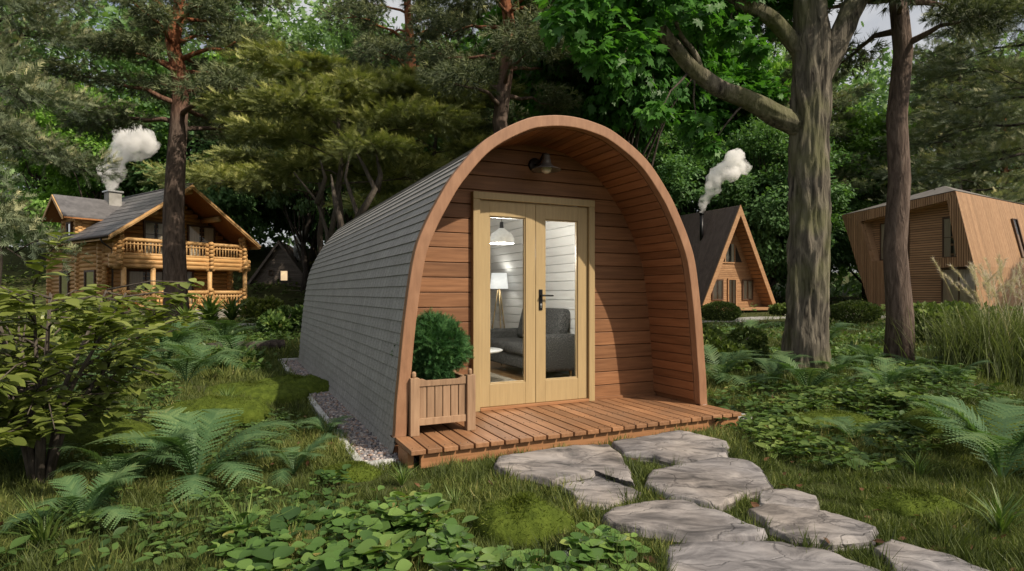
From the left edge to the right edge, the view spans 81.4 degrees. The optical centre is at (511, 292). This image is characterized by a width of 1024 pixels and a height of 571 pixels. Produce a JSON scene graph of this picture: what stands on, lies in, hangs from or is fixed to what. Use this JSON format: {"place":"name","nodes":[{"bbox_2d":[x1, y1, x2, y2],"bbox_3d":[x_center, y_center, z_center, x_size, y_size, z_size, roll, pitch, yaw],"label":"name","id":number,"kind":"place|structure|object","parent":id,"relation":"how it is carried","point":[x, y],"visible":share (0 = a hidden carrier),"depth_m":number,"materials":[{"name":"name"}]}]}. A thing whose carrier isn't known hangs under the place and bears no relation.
{"place":"outdoors","nodes":[
{"label":"outdoors","id":0,"kind":"place"},
{"bbox_2d":[0,247,1023,566],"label":"ground","id":1,"kind":"structure","parent":0,"point":[254,257],"depth_m":41.41,"materials":[{"name":"plant"}]},
{"bbox_2d":[0,304,91,371],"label":"leafy bush","id":2,"kind":"object","parent":1,"relation":"on","point":[54,337],"visible":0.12,"depth_m":7.29,"materials":[{"name":"green plant"}]},
{"bbox_2d":[0,483,94,549],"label":"fern","id":3,"kind":"object","parent":1,"relation":"on","point":[43,533],"visible":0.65,"depth_m":2.89,"materials":[{"name":"green plant"}]},
{"bbox_2d":[0,0,96,281],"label":"spruce tree","id":4,"kind":"object","parent":1,"relation":"on","point":[9,80],"visible":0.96,"depth_m":10.75,"materials":[{"name":"green plant"}]},
{"bbox_2d":[0,65,97,262],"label":"leafy tree","id":5,"kind":"object","parent":1,"relation":"on","point":[42,183],"visible":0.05,"depth_m":48.71,"materials":[{"name":"green plant"}]},
{"bbox_2d":[0,0,139,284],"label":"spruce tree","id":6,"kind":"object","parent":1,"relation":"on","point":[55,32],"visible":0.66,"depth_m":15.68,"materials":[{"name":"green plant"}]},
{"bbox_2d":[0,463,146,532],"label":"fern","id":7,"kind":"object","parent":1,"relation":"on","point":[71,482],"visible":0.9,"depth_m":3.16,"materials":[{"name":"plant"}]},
{"bbox_2d":[19,83,168,235],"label":"leafy tree","id":8,"kind":"object","parent":1,"relation":"on","point":[75,185],"visible":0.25,"depth_m":42.63,"materials":[{"name":"green plant"}]},
{"bbox_2d":[0,232,204,486],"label":"leafy shrub","id":9,"kind":"object","parent":1,"relation":"on","point":[33,399],"visible":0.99,"depth_m":3.75,"materials":[{"name":"green plant"}]},
{"bbox_2d":[46,416,158,456],"bbox_3d":[-3.286,1.095,4.708,0.993,0.281,0.751,0,0,0],"label":"moss cushion","id":10,"kind":"object","parent":1,"relation":"on","point":[95,432],"visible":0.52,"depth_m":4.50,"materials":[{"name":"plant"}]},
{"bbox_2d":[0,485,240,570],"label":"leafy ground cover","id":11,"kind":"object","parent":1,"relation":"on","point":[77,551],"visible":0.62,"depth_m":2.78,"materials":[{"name":"plant"}]},
{"bbox_2d":[48,427,198,521],"bbox_3d":[-2.374,1.077,3.627,0.745,0.386,0.876,0,-2,1],"label":"fern","id":12,"kind":"object","parent":1,"relation":"on","point":[128,458],"visible":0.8,"depth_m":3.58,"materials":[{"name":"plant"}]},
{"bbox_2d":[73,381,187,473],"bbox_3d":[-3.349,1.117,5.412,0.805,0.345,3.267,0,0,-31],"label":"leafy ground cover","id":13,"kind":"object","parent":1,"relation":"on","point":[77,455],"visible":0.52,"depth_m":5.74,"materials":[{"name":"plant"}]},
{"bbox_2d":[32,183,261,318],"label":"log house","id":14,"kind":"structure","parent":1,"relation":"on","point":[120,235],"depth_m":29.53,"materials":[{"name":"brown wood"}]},
{"bbox_2d":[126,269,162,294],"bbox_3d":[-17.859,-0.510,29.032,0.100,1.220,1.720,0,0,35],"label":"window","id":15,"kind":"structure","parent":14,"relation":"in","point":[132,276],"depth_m":28.78,"materials":[{"name":"clear glass"}]},
{"bbox_2d":[187,224,215,256],"bbox_3d":[-16.301,-2.605,31.258,0.100,1.850,1.450,0,0,35],"label":"window","id":16,"kind":"structure","parent":14,"relation":"in","point":[193,234],"depth_m":31.21,"materials":[{"name":"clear glass"}]},
{"bbox_2d":[122,320,204,365],"bbox_3d":[-5.700,0.860,9.578,1.570,0.736,1.728,-3,1,-36],"label":"fern","id":17,"kind":"object","parent":1,"relation":"on","point":[175,337],"visible":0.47,"depth_m":9.49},
{"bbox_2d":[69,46,266,237],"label":"oak tree","id":18,"kind":"object","parent":1,"relation":"on","point":[229,202],"visible":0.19,"depth_m":43.30,"materials":[{"name":"green plant"}]},
{"bbox_2d":[23,0,317,331],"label":"pine tree","id":19,"kind":"object","parent":1,"relation":"on","point":[179,15],"visible":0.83,"depth_m":19.27,"materials":[{"name":"green plant"}]},
{"bbox_2d":[56,317,300,372],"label":"undergrowth","id":20,"kind":"object","parent":1,"relation":"on","point":[261,353],"visible":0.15,"depth_m":13.38,"materials":[{"name":"plant"}]},
{"bbox_2d":[143,354,232,382],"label":"fern","id":21,"kind":"object","parent":1,"relation":"on","point":[185,365],"visible":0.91,"depth_m":7.40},
{"bbox_2d":[84,406,298,504],"bbox_3d":[-2.087,1.042,3.916,1.289,0.461,1.200,4,-3,-23],"label":"fern","id":22,"kind":"object","parent":1,"relation":"on","point":[188,445],"visible":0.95,"depth_m":3.97,"materials":[{"name":"plant"}]},
{"bbox_2d":[153,339,245,368],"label":"fern","id":23,"kind":"object","parent":1,"relation":"on","point":[184,351],"visible":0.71,"depth_m":9.14,"materials":[{"name":"plant"}]},
{"bbox_2d":[188,291,229,332],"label":"spiky plant","id":24,"kind":"object","parent":1,"relation":"on","point":[211,310],"visible":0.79,"depth_m":18.35,"materials":[{"name":"green plant"}]},
{"bbox_2d":[160,394,270,425],"bbox_3d":[-2.862,1.109,5.716,1.046,0.296,0.723,0,0,0],"label":"moss cushion","id":25,"kind":"object","parent":1,"relation":"on","point":[255,409],"visible":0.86,"depth_m":5.57,"materials":[{"name":"plant"}]},
{"bbox_2d":[130,483,306,552],"bbox_3d":[-1.621,1.208,3.253,0.848,0.156,0.946,0,0,0],"label":"leafy ground cover","id":26,"kind":"object","parent":1,"relation":"on","point":[182,514],"visible":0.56,"depth_m":3.23,"materials":[{"name":"plant"}]},
{"bbox_2d":[124,400,313,471],"bbox_3d":[-2.525,1.171,5.095,1.634,0.234,2.162,0,0,0],"label":"leafy ground cover","id":27,"kind":"object","parent":1,"relation":"on","point":[236,431],"visible":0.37,"depth_m":4.97,"materials":[{"name":"plant"}]},
{"bbox_2d":[196,334,280,359],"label":"fern","id":28,"kind":"object","parent":1,"relation":"on","point":[227,339],"visible":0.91,"depth_m":10.54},
{"bbox_2d":[204,380,308,404],"bbox_3d":[-3.090,1.144,6.959,1.398,0.257,0.891,0,0,0],"label":"moss cushion","id":29,"kind":"object","parent":1,"relation":"on","point":[269,391],"visible":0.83,"depth_m":6.78,"materials":[{"name":"plant"}]},
{"bbox_2d":[237,294,284,320],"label":"leafy bush","id":30,"kind":"object","parent":1,"relation":"on","point":[255,308],"visible":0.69,"depth_m":25.95,"materials":[{"name":"green plant"}]},
{"bbox_2d":[129,91,416,253],"bbox_3d":[-11.279,-4.968,32.946,13.806,13.166,13.538,0,0,-1],"label":"yew tree","id":31,"kind":"object","parent":1,"relation":"on","point":[223,168],"visible":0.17,"depth_m":31.03,"materials":[{"name":"green plant"}]},
{"bbox_2d":[247,240,302,290],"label":"dark frame hut","id":32,"kind":"object","parent":1,"relation":"on","point":[285,255],"visible":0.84,"depth_m":44.99,"materials":[{"name":"black wood"}]},
{"bbox_2d":[216,13,341,292],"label":"pale leaved tree","id":33,"kind":"object","parent":1,"relation":"on","point":[314,38],"visible":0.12,"depth_m":43.75,"materials":[{"name":"green plant"}]},
{"bbox_2d":[255,304,303,335],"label":"leafy bush","id":34,"kind":"object","parent":1,"relation":"on","point":[282,318],"visible":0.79,"depth_m":16.66,"materials":[{"name":"green plant"}]},
{"bbox_2d":[256,373,328,393],"bbox_3d":[-2.862,1.182,7.770,1.267,0.272,0.840,0,0,0],"label":"moss cushion","id":35,"kind":"object","parent":1,"relation":"on","point":[311,383],"visible":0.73,"depth_m":7.59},
{"bbox_2d":[249,131,341,260],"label":"oak tree","id":36,"kind":"object","parent":1,"relation":"on","point":[279,221],"visible":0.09,"depth_m":52.08,"materials":[{"name":"green plant"}]},
{"bbox_2d":[254,433,337,491],"bbox_3d":[-1.505,1.144,4.101,0.516,0.259,0.607,2,2,15],"label":"fern","id":37,"kind":"object","parent":1,"relation":"on","point":[303,454],"visible":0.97,"depth_m":4.09,"materials":[{"name":"plant"}]},
{"bbox_2d":[293,161,341,241],"bbox_3d":[-5.549,-1.516,16.978,1.359,4.588,0.302,0,0,-11],"label":"bare tree","id":38,"kind":"object","parent":1,"relation":"on","point":[329,233],"visible":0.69,"depth_m":16.99,"materials":[{"name":"brown plant"}]},
{"bbox_2d":[286,464,358,511],"bbox_3d":[-1.141,1.216,3.624,0.453,0.120,0.828,0,0,0],"label":"clover patch","id":39,"kind":"object","parent":1,"relation":"on","point":[326,477],"visible":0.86,"depth_m":3.62,"materials":[{"name":"green plant"}]},
{"bbox_2d":[190,34,482,229],"bbox_3d":[-4.499,-2.859,17.955,9.204,8.777,9.026,0,0,31],"label":"yew tree","id":40,"kind":"object","parent":1,"relation":"on","point":[289,105],"visible":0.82,"depth_m":16.18,"materials":[{"name":"green plant"}]},
{"bbox_2d":[188,483,500,570],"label":"clover patch","id":41,"kind":"object","parent":1,"relation":"on","point":[446,551],"visible":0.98,"depth_m":2.69,"materials":[{"name":"green plant"}]},
{"bbox_2d":[266,0,430,229],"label":"pale leaved tree","id":42,"kind":"object","parent":1,"relation":"on","point":[347,41],"visible":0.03,"depth_m":36.37,"materials":[{"name":"green plant"}]},
{"bbox_2d":[316,459,382,483],"bbox_3d":[-1.124,1.240,4.132,0.476,0.161,0.376,0,0,0],"label":"moss cushion","id":43,"kind":"object","parent":1,"relation":"on","point":[359,470],"visible":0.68,"depth_m":4.06,"materials":[{"name":"plant"}]},
{"bbox_2d":[283,360,416,465],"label":"gravel","id":44,"kind":"structure","parent":1,"relation":"on","point":[362,437],"depth_m":5.54,"materials":[{"name":"gravel"}]},
{"bbox_2d":[330,152,382,228],"bbox_3d":[-4.037,-1.482,15.498,1.386,4.382,0.360,0,0,0],"label":"bare tree","id":45,"kind":"object","parent":1,"relation":"on","point":[376,188],"visible":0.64,"depth_m":15.43,"materials":[{"name":"brown plant"}]},
{"bbox_2d":[261,63,529,217],"bbox_3d":[-3.295,-3.084,20.940,9.477,9.216,9.664,0,0,12],"label":"yew tree","id":46,"kind":"object","parent":1,"relation":"on","point":[461,146],"visible":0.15,"depth_m":18.84,"materials":[{"name":"green plant"}]},
{"bbox_2d":[318,0,493,183],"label":"pine tree","id":47,"kind":"object","parent":1,"relation":"on","point":[388,43],"visible":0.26,"depth_m":29.81,"materials":[{"name":"green plant"}]},
{"bbox_2d":[377,0,593,135],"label":"pine tree","id":48,"kind":"object","parent":1,"relation":"on","point":[451,59],"visible":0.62,"depth_m":17.23,"materials":[{"name":"green plant"}]},
{"bbox_2d":[0,379,1019,570],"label":"fallen leaves","id":49,"kind":"object","parent":1,"relation":"on","point":[755,504],"visible":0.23,"depth_m":3.38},
{"bbox_2d":[0,363,1023,570],"bbox_3d":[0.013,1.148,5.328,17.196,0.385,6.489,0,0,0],"label":"grass","id":50,"kind":"structure","parent":1,"relation":"on","point":[337,451],"depth_m":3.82,"materials":[{"name":"plant"}]},
{"bbox_2d":[0,0,1023,297],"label":"woods","id":51,"kind":"object","parent":1,"relation":"on","point":[852,284],"visible":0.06,"depth_m":58.40,"materials":[{"name":"green plant"}]},
{"bbox_2d":[0,0,1023,294],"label":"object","id":52,"kind":"object","parent":1,"relation":"on","point":[276,14],"depth_m":68.81,"materials":[{"name":"green plant"}]},
{"bbox_2d":[1,263,1023,321],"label":"undergrowth","id":53,"kind":"object","parent":1,"relation":"on","point":[283,291],"visible":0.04,"depth_m":43.00,"materials":[{"name":"green plant"}]},
{"bbox_2d":[298,115,740,468],"bbox_3d":[-0.891,-0.144,8.245,3.213,2.844,7.479,0,0,-25],"label":"camping pod","id":54,"kind":"object","parent":1,"relation":"on","point":[600,249],"visible":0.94,"depth_m":5.90,"materials":[{"name":"grey"}]},
{"bbox_2d":[407,368,475,436],"bbox_3d":[-0.656,0.864,4.966,0.542,0.500,0.542,0,0,-26],"label":"planter box","id":55,"kind":"object","parent":54,"relation":"on","point":[441,401],"visible":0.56,"depth_m":4.75,"materials":[{"name":"brown wood"}]},
{"bbox_2d":[391,307,475,379],"bbox_3d":[-0.649,0.440,4.964,0.714,0.682,0.716,0,0,-25],"label":"round evergreen","id":56,"kind":"object","parent":55,"relation":"in","point":[442,349],"visible":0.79,"depth_m":4.79,"materials":[{"name":"green plant"}]},
{"bbox_2d":[480,200,534,406],"bbox_3d":[-0.049,0.102,5.779,0.600,1.965,0.048,0,0,-25],"label":"door","id":57,"kind":"structure","parent":54,"relation":"in","point":[500,393],"depth_m":5.77,"materials":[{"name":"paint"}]},
{"bbox_2d":[490,308,574,376],"bbox_3d":[0.211,0.662,8.349,0.758,0.907,1.600,0,0,-25],"label":"sofa","id":58,"kind":"object","parent":54,"relation":"on","point":[560,348],"visible":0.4,"depth_m":7.91,"materials":[{"name":"grey fabric"}]},
{"bbox_2d":[535,204,586,401],"bbox_3d":[0.509,0.102,6.012,0.600,1.965,0.107,0,0,-26],"label":"door","id":59,"kind":"structure","parent":54,"relation":"in","point":[574,387],"depth_m":6.02,"materials":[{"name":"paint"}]},
{"bbox_2d":[469,490,575,549],"bbox_3d":[0.058,1.177,3.096,0.586,0.280,0.441,0,0,0],"label":"moss cushion","id":60,"kind":"object","parent":1,"relation":"on","point":[517,518],"visible":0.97,"depth_m":3.00,"materials":[{"name":"plant"}]},
{"bbox_2d":[40,312,1022,386],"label":"grass","id":61,"kind":"structure","parent":1,"relation":"on","point":[238,372],"depth_m":9.49,"materials":[{"name":"plant"}]},
{"bbox_2d":[465,522,656,570],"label":"clover patch","id":62,"kind":"object","parent":1,"relation":"on","point":[592,555],"visible":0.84,"depth_m":2.66,"materials":[{"name":"green plant"}]},
{"bbox_2d":[492,444,634,490],"bbox_3d":[0.340,1.241,4.204,0.951,0.151,0.980,0,0,0],"label":"stepping stone","id":63,"kind":"object","parent":1,"relation":"on","point":[570,463],"visible":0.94,"depth_m":4.10,"materials":[{"name":"stone"}]},
{"bbox_2d":[447,0,730,155],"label":"maple tree","id":64,"kind":"object","parent":1,"relation":"on","point":[701,95],"visible":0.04,"depth_m":20.84,"materials":[{"name":"green plant"}]},
{"bbox_2d":[557,475,640,510],"bbox_3d":[0.517,1.248,3.635,0.567,0.116,0.474,0,0,-34],"label":"stepping stone","id":65,"kind":"object","parent":1,"relation":"on","point":[596,488],"visible":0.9,"depth_m":3.61,"materials":[{"name":"stone"}]},
{"bbox_2d":[513,0,737,166],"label":"maple tree","id":66,"kind":"object","parent":1,"relation":"on","point":[650,83],"visible":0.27,"depth_m":18.13,"materials":[{"name":"green plant"}]},
{"bbox_2d":[611,430,728,466],"bbox_3d":[1.254,1.243,4.605,0.928,0.148,0.762,0,0,-31],"label":"stepping stone","id":67,"kind":"object","parent":1,"relation":"on","point":[668,447],"visible":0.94,"depth_m":4.55,"materials":[{"name":"stone"}]},
{"bbox_2d":[601,499,766,544],"bbox_3d":[0.872,1.242,3.145,0.801,0.150,0.544,0,0,0],"label":"stepping stone","id":68,"kind":"object","parent":1,"relation":"on","point":[693,522],"visible":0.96,"depth_m":3.06,"materials":[{"name":"stone"}]},
{"bbox_2d":[644,124,750,215],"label":"oak tree","id":69,"kind":"object","parent":1,"relation":"on","point":[676,181],"visible":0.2,"depth_m":44.21,"materials":[{"name":"green plant"}]},
{"bbox_2d":[531,0,867,373],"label":"oak","id":70,"kind":"object","parent":1,"relation":"on","point":[812,41],"visible":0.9,"depth_m":8.68,"materials":[{"name":"green plant"}]},
{"bbox_2d":[644,457,773,510],"bbox_3d":[1.298,1.245,3.883,1.059,0.135,0.683,0,0,-40],"label":"stepping stone","id":71,"kind":"object","parent":1,"relation":"on","point":[717,481],"visible":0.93,"depth_m":3.78,"materials":[{"name":"stone"}]},
{"bbox_2d":[701,301,741,320],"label":"clipped bush","id":72,"kind":"object","parent":1,"relation":"on","point":[708,310],"visible":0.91,"depth_m":26.48,"materials":[{"name":"green plant"}]},
{"bbox_2d":[655,44,790,212],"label":"maple tree","id":73,"kind":"object","parent":1,"relation":"on","point":[756,81],"visible":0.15,"depth_m":47.43,"materials":[{"name":"green plant"}]},
{"bbox_2d":[680,205,775,310],"bbox_3d":[14.122,-2.172,41.010,8.596,6.905,10.200,0,0,-25],"label":"frame cabin","id":74,"kind":"object","parent":1,"relation":"on","point":[729,267],"visible":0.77,"depth_m":38.89,"materials":[{"name":"brown wood"}]},
{"bbox_2d":[704,344,762,386],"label":"fern","id":75,"kind":"object","parent":1,"relation":"on","point":[721,375],"visible":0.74,"depth_m":8.08,"materials":[{"name":"plant"}]},
{"bbox_2d":[702,322,771,372],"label":"leafy bush","id":76,"kind":"object","parent":1,"relation":"on","point":[720,341],"visible":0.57,"depth_m":9.37,"materials":[{"name":"green plant"}]},
{"bbox_2d":[664,540,879,570],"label":"stepping stone","id":77,"kind":"object","parent":1,"relation":"on","point":[717,555],"visible":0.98,"depth_m":2.70,"materials":[{"name":"stone"}]},
{"bbox_2d":[694,53,853,204],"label":"leafy tree","id":78,"kind":"object","parent":1,"relation":"on","point":[776,68],"visible":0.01,"depth_m":53.29,"materials":[{"name":"green plant"}]},
{"bbox_2d":[692,113,856,287],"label":"oak tree","id":79,"kind":"object","parent":1,"relation":"on","point":[767,191],"visible":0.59,"depth_m":42.76,"materials":[{"name":"green plant"}]},
{"bbox_2d":[738,350,833,383],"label":"fern","id":80,"kind":"object","parent":1,"relation":"on","point":[776,372],"visible":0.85,"depth_m":8.12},
{"bbox_2d":[758,488,819,509],"bbox_3d":[1.609,1.244,3.471,0.417,0.129,0.304,0,0,0],"label":"stepping stone","id":81,"kind":"object","parent":1,"relation":"on","point":[792,497],"visible":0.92,"depth_m":3.46,"materials":[{"name":"stone"}]},
{"bbox_2d":[749,354,857,391],"bbox_3d":[3.505,1.008,7.245,1.213,0.450,1.060,0,0,20],"label":"fern","id":82,"kind":"object","parent":1,"relation":"on","point":[801,377],"visible":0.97,"depth_m":7.12,"materials":[{"name":"plant"}]},
{"bbox_2d":[747,503,878,551],"bbox_3d":[1.574,1.246,3.128,0.581,0.135,0.519,0,0,0],"label":"stepping stone","id":83,"kind":"object","parent":1,"relation":"on","point":[838,528],"visible":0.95,"depth_m":3.03,"materials":[{"name":"stone"}]},
{"bbox_2d":[751,142,886,282],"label":"oak tree","id":84,"kind":"object","parent":1,"relation":"on","point":[840,255],"visible":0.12,"depth_m":46.75,"materials":[{"name":"green plant"}]},
{"bbox_2d":[756,46,882,193],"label":"pine tree","id":85,"kind":"object","parent":1,"relation":"on","point":[840,104],"visible":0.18,"depth_m":48.11,"materials":[{"name":"green plant"}]},
{"bbox_2d":[785,409,880,429],"bbox_3d":[3.033,1.203,5.628,0.964,0.214,0.669,0,0,0],"label":"moss cushion","id":86,"kind":"object","parent":1,"relation":"on","point":[832,414],"visible":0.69,"depth_m":5.52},
{"bbox_2d":[811,416,895,447],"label":"fern","id":87,"kind":"object","parent":1,"relation":"on","point":[868,429],"visible":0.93,"depth_m":4.95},
{"bbox_2d":[830,299,883,323],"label":"clipped bush","id":88,"kind":"object","parent":1,"relation":"on","point":[838,312],"visible":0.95,"depth_m":24.48,"materials":[{"name":"green plant"}]},
{"bbox_2d":[705,319,1012,373],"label":"undergrowth","id":89,"kind":"object","parent":1,"relation":"on","point":[849,352],"visible":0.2,"depth_m":14.78,"materials":[{"name":"plant"}]},
{"bbox_2d":[707,371,1023,473],"bbox_3d":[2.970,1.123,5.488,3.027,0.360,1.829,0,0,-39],"label":"leafy ground cover","id":90,"kind":"object","parent":1,"relation":"on","point":[761,421],"visible":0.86,"depth_m":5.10,"materials":[{"name":"plant"}]},
{"bbox_2d":[829,102,934,299],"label":"leafy tree","id":91,"kind":"object","parent":1,"relation":"on","point":[871,128],"visible":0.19,"depth_m":49.59,"materials":[{"name":"green plant"}]},
{"bbox_2d":[838,357,928,389],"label":"fern","id":92,"kind":"object","parent":1,"relation":"on","point":[866,371],"visible":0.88,"depth_m":6.74,"materials":[{"name":"plant"}]},
{"bbox_2d":[749,0,1023,365],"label":"pine tree","id":93,"kind":"object","parent":1,"relation":"on","point":[970,15],"visible":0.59,"depth_m":9.54,"materials":[{"name":"brown plant"}]},
{"bbox_2d":[838,357,982,382],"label":"leafy ground cover","id":94,"kind":"object","parent":1,"relation":"on","point":[968,375],"visible":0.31,"depth_m":7.61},
{"bbox_2d":[858,486,965,521],"bbox_3d":[2.307,1.213,3.438,0.576,0.189,0.419,0,0,0],"label":"moss cushion","id":95,"kind":"object","parent":1,"relation":"on","point":[911,502],"visible":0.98,"depth_m":3.36,"materials":[{"name":"plant"}]},
{"bbox_2d":[873,539,988,570],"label":"stepping stone","id":96,"kind":"object","parent":1,"relation":"on","point":[916,558],"visible":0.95,"depth_m":2.67,"materials":[{"name":"stone"}]},
{"bbox_2d":[842,186,1023,313],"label":"faceted timber house","id":97,"kind":"structure","parent":1,"relation":"on","point":[958,229],"depth_m":36.73,"materials":[{"name":"brown wood"}]},
{"bbox_2d":[941,268,976,303],"bbox_3d":[26.581,-0.230,35.402,0.100,2.500,1.950,0,0,-25],"label":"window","id":98,"kind":"structure","parent":97,"relation":"in","point":[946,295],"depth_m":35.49,"materials":[{"name":"clear glass"}]},
{"bbox_2d":[850,2,1023,206],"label":"spruce tree","id":99,"kind":"object","parent":1,"relation":"on","point":[937,90],"visible":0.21,"depth_m":44.16,"materials":[{"name":"green plant"}]},
{"bbox_2d":[868,255,1023,385],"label":"ornamental grass","id":100,"kind":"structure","parent":1,"relation":"on","point":[998,341],"depth_m":8.42,"materials":[{"name":"plant"}]},
{"bbox_2d":[874,53,1017,196],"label":"pine tree","id":101,"kind":"object","parent":1,"relation":"on","point":[913,105],"visible":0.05,"depth_m":50.43,"materials":[{"name":"green plant"}]},
{"bbox_2d":[870,0,1023,189],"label":"spruce tree","id":102,"kind":"object","parent":1,"relation":"on","point":[1015,79],"visible":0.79,"depth_m":20.01,"materials":[{"name":"green plant"}]},
{"bbox_2d":[913,300,986,343],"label":"leafy bush","id":103,"kind":"object","parent":1,"relation":"on","point":[918,306],"visible":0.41,"depth_m":14.00,"materials":[{"name":"green plant"}]},
{"bbox_2d":[897,395,1023,446],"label":"fern","id":104,"kind":"object","parent":1,"relation":"on","point":[936,409],"visible":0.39,"depth_m":4.86,"materials":[{"name":"plant"}]},
{"bbox_2d":[898,393,1023,478],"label":"fern","id":105,"kind":"object","parent":1,"relation":"on","point":[982,437],"visible":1,"depth_m":4.24,"materials":[{"name":"plant"}]},
{"bbox_2d":[899,403,1023,438],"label":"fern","id":106,"kind":"object","parent":1,"relation":"on","point":[920,411],"visible":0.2,"depth_m":5.19,"materials":[{"name":"plant"}]},
{"bbox_2d":[945,57,1023,202],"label":"pine tree","id":107,"kind":"object","parent":1,"relation":"on","point":[1016,173],"visible":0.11,"depth_m":47.94,"materials":[{"name":"green plant"}]},
{"bbox_2d":[950,482,1023,534],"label":"spiky plant","id":108,"kind":"object","parent":1,"relation":"on","point":[999,513],"visible":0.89,"depth_m":3.12,"materials":[{"name":"green plant"}]},
{"bbox_2d":[3,0,1023,272],"label":"sky","id":109,"kind":"structure","parent":0,"point":[871,21],"materials":[{"name":"white"}]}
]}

